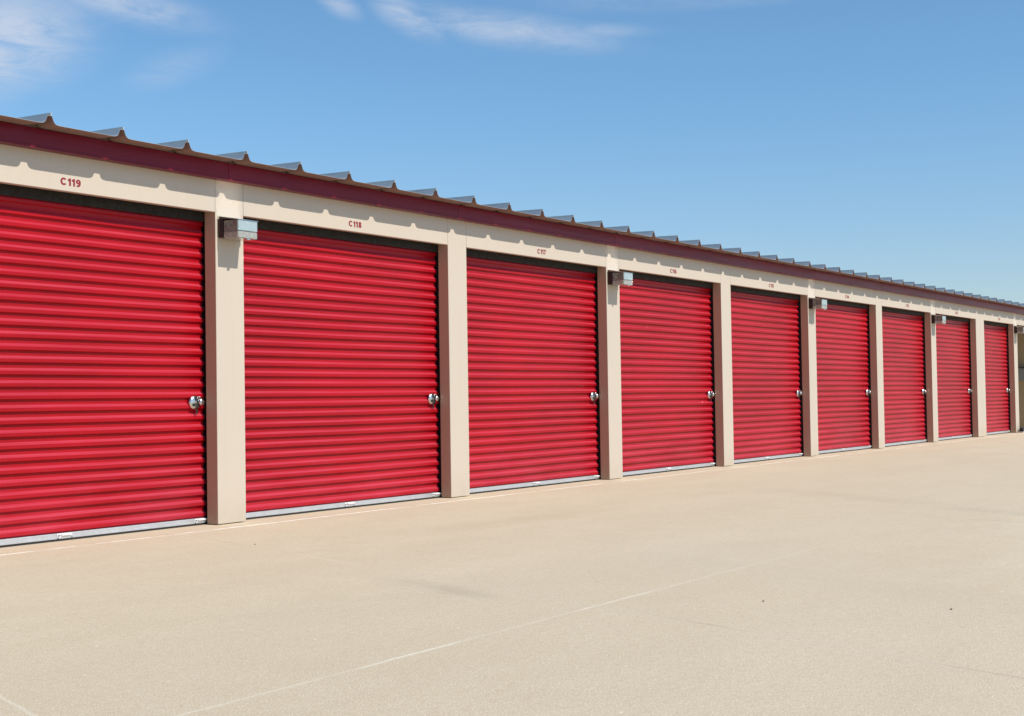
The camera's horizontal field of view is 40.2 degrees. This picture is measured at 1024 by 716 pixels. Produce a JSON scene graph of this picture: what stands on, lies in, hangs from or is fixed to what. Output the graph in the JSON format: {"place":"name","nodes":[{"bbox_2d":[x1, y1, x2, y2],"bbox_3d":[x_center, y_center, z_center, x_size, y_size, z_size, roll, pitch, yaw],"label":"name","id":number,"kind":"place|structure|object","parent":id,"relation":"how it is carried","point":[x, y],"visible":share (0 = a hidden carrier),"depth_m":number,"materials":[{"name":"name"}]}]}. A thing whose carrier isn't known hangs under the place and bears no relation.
{"place":"outdoors","nodes":[
{"label":"outdoors","id":0,"kind":"place"},
{"bbox_2d":[0,113,1023,547],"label":"storage building","id":1,"kind":"structure","parent":0,"point":[320,343],"depth_m":12.67,"materials":[{"name":"beige paint"}]},
{"bbox_2d":[0,183,206,547],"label":"roller door","id":2,"kind":"structure","parent":1,"relation":"in","point":[103,423],"depth_m":10.04,"materials":[{"name":"red metal"}]},
{"bbox_2d":[197,396,203,405],"bbox_3d":[-2.399,0.332,10.798,0.039,0.073,0.072,-2,-2,23],"label":"disc padlock","id":3,"kind":"object","parent":1,"relation":"attached to","point":[201,401],"visible":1,"depth_m":10.78,"materials":[{"name":"metal"}]},
{"bbox_2d":[217,216,257,240],"bbox_3d":[-2.123,-1.004,10.877,0.210,0.191,0.252,-2,-2,33],"label":"wall light","id":4,"kind":"object","parent":1,"relation":"attached to","point":[237,229],"visible":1,"depth_m":10.80,"materials":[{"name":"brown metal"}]},
{"bbox_2d":[243,217,441,519],"bbox_3d":[-1.512,-0.013,12.289,0.139,2.660,3.145,-2,-2,33],"label":"roller door","id":5,"kind":"structure","parent":1,"relation":"in","point":[342,345],"depth_m":12.22,"materials":[{"name":"red metal"}]},
{"bbox_2d":[466,248,600,493],"bbox_3d":[0.171,0.034,14.830,0.139,2.660,3.145,-2,-2,33],"label":"roller door","id":6,"kind":"structure","parent":1,"relation":"in","point":[533,338],"depth_m":14.82,"materials":[{"name":"red metal"}]},
{"bbox_2d":[607,270,632,285],"bbox_3d":[1.242,-0.910,15.960,0.210,0.191,0.252,-2,-2,33],"label":"wall light","id":7,"kind":"object","parent":1,"relation":"attached to","point":[618,278],"visible":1,"depth_m":15.87,"materials":[{"name":"brown metal"}]},
{"bbox_2d":[619,270,715,476],"bbox_3d":[1.853,0.081,17.371,0.139,2.660,3.145,-2,-2,33],"label":"roller door","id":8,"kind":"structure","parent":1,"relation":"in","point":[667,323],"depth_m":17.42,"materials":[{"name":"red metal"}]},
{"bbox_2d":[730,285,803,463],"bbox_3d":[3.536,0.128,19.912,0.139,2.660,3.145,-2,-2,33],"label":"roller door","id":9,"kind":"structure","parent":1,"relation":"in","point":[766,324],"depth_m":20.00,"materials":[{"name":"red metal"}]},
{"bbox_2d":[808,297,826,309],"bbox_3d":[4.607,-0.816,21.042,0.210,0.191,0.252,-2,-2,33],"label":"wall light","id":10,"kind":"object","parent":1,"relation":"attached to","point":[817,304],"visible":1,"depth_m":20.96,"materials":[{"name":"brown metal"}]},
{"bbox_2d":[815,297,871,453],"bbox_3d":[5.218,0.176,22.453,0.139,2.660,3.145,-2,-2,33],"label":"roller door","id":11,"kind":"structure","parent":1,"relation":"in","point":[843,328],"depth_m":22.60,"materials":[{"name":"red metal"}]},
{"bbox_2d":[882,306,926,446],"bbox_3d":[6.901,0.223,24.994,0.139,2.660,3.145,-2,-2,33],"label":"roller door","id":12,"kind":"structure","parent":1,"relation":"in","point":[903,331],"depth_m":25.17,"materials":[{"name":"red metal"}]},
{"bbox_2d":[931,314,945,323],"bbox_3d":[7.972,-0.721,26.124,0.210,0.191,0.252,-2,-2,33],"label":"wall light","id":13,"kind":"object","parent":1,"relation":"attached to","point":[937,319],"visible":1,"depth_m":26.03,"materials":[{"name":"brown metal"}]},
{"bbox_2d":[935,314,972,440],"bbox_3d":[8.583,0.270,27.536,0.139,2.660,3.145,-2,-2,33],"label":"roller door","id":14,"kind":"structure","parent":1,"relation":"in","point":[953,343],"depth_m":27.77,"materials":[{"name":"red metal"}]},
{"bbox_2d":[984,321,1010,434],"bbox_3d":[10.351,0.320,30.205,0.139,2.660,2.838,-2,-2,33],"label":"roller door","id":15,"kind":"structure","parent":1,"relation":"in","point":[996,343],"depth_m":30.47,"materials":[{"name":"red metal"}]},
{"bbox_2d":[1014,326,1023,333],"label":"wall light","id":16,"kind":"object","parent":1,"relation":"attached to","point":[1018,329],"visible":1,"depth_m":31.11,"materials":[{"name":"brown metal"}]},
{"bbox_2d":[1018,367,1023,380],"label":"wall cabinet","id":17,"kind":"object","parent":1,"relation":"attached to","point":[1020,373],"depth_m":33.85,"materials":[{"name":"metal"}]},
{"bbox_2d":[1018,369,1023,379],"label":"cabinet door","id":18,"kind":"structure","parent":17,"relation":"in","point":[1020,371],"depth_m":33.85,"materials":[{"name":"metal"}]},
{"bbox_2d":[0,433,1023,715],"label":"ground","id":19,"kind":"structure","parent":0,"point":[886,581],"depth_m":6.43,"materials":[{"name":"concrete"}]},
{"bbox_2d":[0,0,1023,302],"label":"sky","id":20,"kind":"structure","parent":0,"point":[884,138],"materials":[{"name":"blue"}]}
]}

